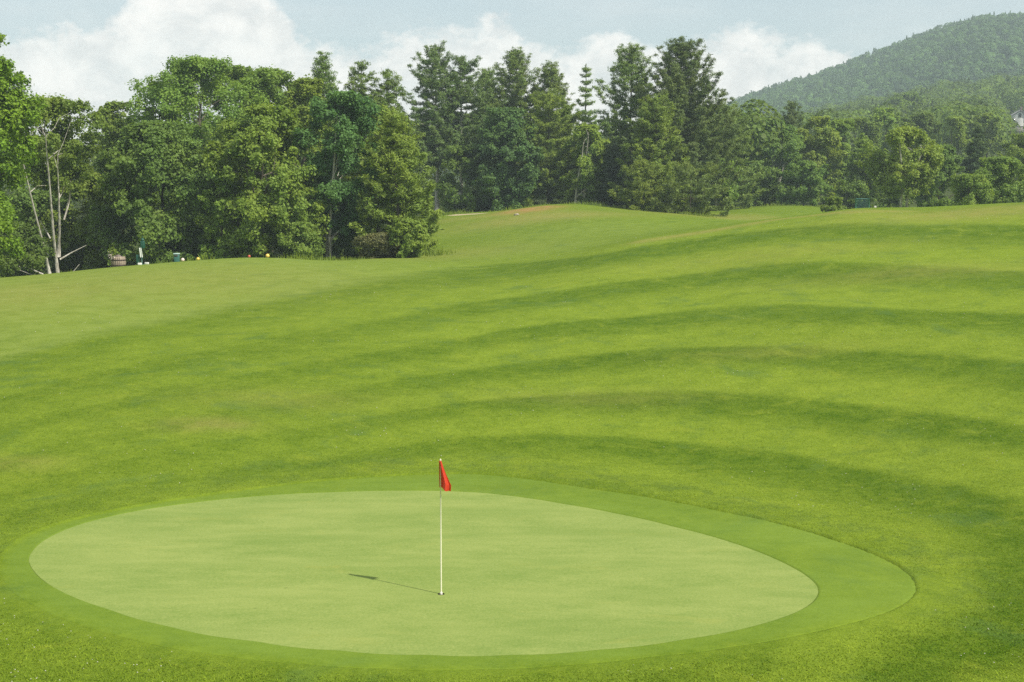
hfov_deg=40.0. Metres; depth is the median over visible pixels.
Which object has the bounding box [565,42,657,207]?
pine tree
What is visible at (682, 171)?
pine tree
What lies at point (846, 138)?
oak tree
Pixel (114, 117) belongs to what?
oak tree
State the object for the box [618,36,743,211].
pine tree
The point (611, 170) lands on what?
spruce tree
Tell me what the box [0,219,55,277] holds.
leafy shrub
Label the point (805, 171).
maple tree
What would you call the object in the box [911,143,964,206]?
maple tree
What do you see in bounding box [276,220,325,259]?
leafy shrub
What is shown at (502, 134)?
maple tree
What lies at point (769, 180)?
maple tree
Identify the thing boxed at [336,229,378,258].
leafy shrub
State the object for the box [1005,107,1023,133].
white house
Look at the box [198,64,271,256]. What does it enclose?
oak tree
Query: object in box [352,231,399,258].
leafy shrub
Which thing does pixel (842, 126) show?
maple tree
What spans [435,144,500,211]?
maple tree
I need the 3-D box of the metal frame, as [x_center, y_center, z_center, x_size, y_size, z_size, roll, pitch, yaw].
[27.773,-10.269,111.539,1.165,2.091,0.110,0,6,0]
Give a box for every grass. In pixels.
[45,201,820,273]
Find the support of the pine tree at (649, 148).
on the ground at (512, 280)
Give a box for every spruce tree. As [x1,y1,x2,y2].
[571,64,599,196]
[593,141,626,207]
[952,125,994,200]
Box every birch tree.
[6,88,105,274]
[559,124,610,202]
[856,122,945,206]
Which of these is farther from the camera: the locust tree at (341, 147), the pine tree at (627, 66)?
the pine tree at (627, 66)
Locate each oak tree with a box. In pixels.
[87,100,136,233]
[115,54,272,245]
[141,78,190,212]
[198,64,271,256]
[215,64,310,251]
[271,73,339,239]
[286,80,324,170]
[743,119,805,204]
[814,126,851,194]
[840,115,883,183]
[857,105,909,150]
[885,91,927,112]
[895,111,943,159]
[926,115,986,186]
[971,111,1010,174]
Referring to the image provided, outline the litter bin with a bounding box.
[173,253,179,261]
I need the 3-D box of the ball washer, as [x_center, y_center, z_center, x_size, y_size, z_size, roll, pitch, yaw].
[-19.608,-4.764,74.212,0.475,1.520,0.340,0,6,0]
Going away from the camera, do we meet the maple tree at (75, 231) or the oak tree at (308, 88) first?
the maple tree at (75, 231)
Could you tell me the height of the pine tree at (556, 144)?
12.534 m
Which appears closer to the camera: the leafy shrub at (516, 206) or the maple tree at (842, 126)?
the leafy shrub at (516, 206)
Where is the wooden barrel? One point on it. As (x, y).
(118, 260)
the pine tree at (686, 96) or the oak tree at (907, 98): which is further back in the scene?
the oak tree at (907, 98)
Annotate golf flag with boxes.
[439,459,450,594]
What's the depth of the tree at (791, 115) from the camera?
179.54 m
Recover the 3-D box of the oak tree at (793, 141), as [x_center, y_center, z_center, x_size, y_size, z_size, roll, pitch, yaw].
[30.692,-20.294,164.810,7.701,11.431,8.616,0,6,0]
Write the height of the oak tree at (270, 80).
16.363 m
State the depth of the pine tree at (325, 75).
121.72 m
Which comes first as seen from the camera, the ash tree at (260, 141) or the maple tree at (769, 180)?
the ash tree at (260, 141)
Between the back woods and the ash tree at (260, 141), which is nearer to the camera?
the ash tree at (260, 141)
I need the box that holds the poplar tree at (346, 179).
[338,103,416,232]
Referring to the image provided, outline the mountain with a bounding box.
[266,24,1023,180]
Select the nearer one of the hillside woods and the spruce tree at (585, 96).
the spruce tree at (585, 96)
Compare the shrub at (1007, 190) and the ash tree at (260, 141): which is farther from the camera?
the shrub at (1007, 190)
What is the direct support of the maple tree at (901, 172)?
on the ground at (512, 280)
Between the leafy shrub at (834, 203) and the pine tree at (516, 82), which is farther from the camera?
the pine tree at (516, 82)
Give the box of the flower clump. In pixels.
[107,247,117,258]
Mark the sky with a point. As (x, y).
(88, 50)
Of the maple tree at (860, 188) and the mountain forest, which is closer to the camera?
the maple tree at (860, 188)
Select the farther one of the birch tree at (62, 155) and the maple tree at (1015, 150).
the maple tree at (1015, 150)
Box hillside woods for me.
[760,72,1023,159]
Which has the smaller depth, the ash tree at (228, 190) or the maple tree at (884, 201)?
the ash tree at (228, 190)
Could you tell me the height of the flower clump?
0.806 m
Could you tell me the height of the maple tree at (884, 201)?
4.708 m
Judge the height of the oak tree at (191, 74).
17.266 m
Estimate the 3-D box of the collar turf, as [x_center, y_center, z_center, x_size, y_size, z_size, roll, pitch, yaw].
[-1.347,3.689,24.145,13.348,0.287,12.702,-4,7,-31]
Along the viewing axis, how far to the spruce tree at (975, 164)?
148.24 m
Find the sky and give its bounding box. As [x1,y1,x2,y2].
[0,0,1023,160]
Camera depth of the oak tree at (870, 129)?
211.56 m
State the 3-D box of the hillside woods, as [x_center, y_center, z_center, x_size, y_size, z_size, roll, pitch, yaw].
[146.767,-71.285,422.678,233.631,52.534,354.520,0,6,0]
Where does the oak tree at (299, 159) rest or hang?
on the ground at (512, 280)
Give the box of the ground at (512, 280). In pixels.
[0,126,1023,681]
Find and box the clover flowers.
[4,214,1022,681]
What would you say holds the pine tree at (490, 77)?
on the ground at (512, 280)
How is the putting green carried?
on the collar turf
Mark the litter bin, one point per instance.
(176, 257)
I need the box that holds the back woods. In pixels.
[0,99,786,215]
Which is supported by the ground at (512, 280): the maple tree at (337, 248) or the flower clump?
the maple tree at (337, 248)
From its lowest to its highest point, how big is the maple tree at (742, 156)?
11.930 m
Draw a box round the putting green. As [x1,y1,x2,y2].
[29,491,817,655]
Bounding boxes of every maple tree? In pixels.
[0,33,50,262]
[2,184,84,275]
[36,170,137,272]
[85,116,228,265]
[297,160,345,259]
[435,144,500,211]
[471,106,544,210]
[696,158,742,210]
[731,111,777,201]
[734,160,783,206]
[776,159,833,205]
[794,115,847,201]
[820,117,868,204]
[834,139,889,208]
[864,183,912,207]
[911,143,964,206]
[995,133,1023,201]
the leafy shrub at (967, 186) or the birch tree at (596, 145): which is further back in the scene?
the birch tree at (596, 145)
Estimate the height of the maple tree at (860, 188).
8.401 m
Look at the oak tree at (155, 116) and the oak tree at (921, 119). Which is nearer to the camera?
the oak tree at (155, 116)
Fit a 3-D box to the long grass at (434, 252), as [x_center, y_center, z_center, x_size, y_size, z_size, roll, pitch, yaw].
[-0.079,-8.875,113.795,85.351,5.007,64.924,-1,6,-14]
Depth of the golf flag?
21.87 m
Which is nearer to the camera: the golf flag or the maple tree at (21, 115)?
the golf flag
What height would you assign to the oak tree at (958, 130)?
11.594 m
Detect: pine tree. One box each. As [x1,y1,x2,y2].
[300,51,346,176]
[334,59,391,176]
[348,106,444,257]
[363,68,436,224]
[393,40,507,209]
[455,46,559,195]
[459,67,507,172]
[493,88,603,205]
[522,60,581,203]
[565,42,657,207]
[607,92,699,209]
[607,159,678,212]
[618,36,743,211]
[649,160,734,216]
[687,101,767,210]
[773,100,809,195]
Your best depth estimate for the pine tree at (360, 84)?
116.14 m
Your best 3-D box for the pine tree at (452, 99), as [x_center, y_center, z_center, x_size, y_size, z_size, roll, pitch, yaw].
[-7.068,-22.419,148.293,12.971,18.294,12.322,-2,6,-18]
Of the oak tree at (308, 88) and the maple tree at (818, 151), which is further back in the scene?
the maple tree at (818, 151)
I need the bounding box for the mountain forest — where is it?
[601,10,1023,137]
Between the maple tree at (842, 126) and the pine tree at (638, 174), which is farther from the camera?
the maple tree at (842, 126)
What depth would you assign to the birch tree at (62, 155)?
86.64 m
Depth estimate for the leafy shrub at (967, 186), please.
116.76 m
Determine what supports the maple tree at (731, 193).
on the ground at (512, 280)
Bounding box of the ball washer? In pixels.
[136,236,144,264]
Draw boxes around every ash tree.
[192,99,330,257]
[197,172,250,259]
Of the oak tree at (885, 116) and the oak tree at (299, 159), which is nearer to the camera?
the oak tree at (299, 159)
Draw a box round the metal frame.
[855,198,869,207]
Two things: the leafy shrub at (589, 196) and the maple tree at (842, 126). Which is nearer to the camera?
the leafy shrub at (589, 196)
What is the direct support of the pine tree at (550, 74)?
on the ground at (512, 280)
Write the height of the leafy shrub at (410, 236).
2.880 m
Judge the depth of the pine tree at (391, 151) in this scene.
86.91 m
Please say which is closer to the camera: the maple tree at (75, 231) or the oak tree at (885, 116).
the maple tree at (75, 231)
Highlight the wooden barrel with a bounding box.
[111,254,125,266]
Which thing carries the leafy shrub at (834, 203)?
on the ground at (512, 280)
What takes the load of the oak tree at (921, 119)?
on the ground at (512, 280)
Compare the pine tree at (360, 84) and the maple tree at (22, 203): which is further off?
the pine tree at (360, 84)
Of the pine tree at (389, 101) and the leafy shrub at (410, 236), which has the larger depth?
the pine tree at (389, 101)
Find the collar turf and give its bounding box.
[1,474,915,670]
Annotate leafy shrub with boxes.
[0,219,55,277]
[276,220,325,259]
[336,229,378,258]
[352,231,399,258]
[387,216,430,257]
[511,205,522,208]
[578,187,610,204]
[820,195,846,211]
[947,171,994,205]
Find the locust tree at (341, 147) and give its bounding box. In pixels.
[292,88,388,257]
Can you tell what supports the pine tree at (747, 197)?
on the ground at (512, 280)
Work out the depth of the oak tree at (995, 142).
231.06 m
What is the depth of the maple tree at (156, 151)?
88.21 m
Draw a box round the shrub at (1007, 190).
[973,155,1023,203]

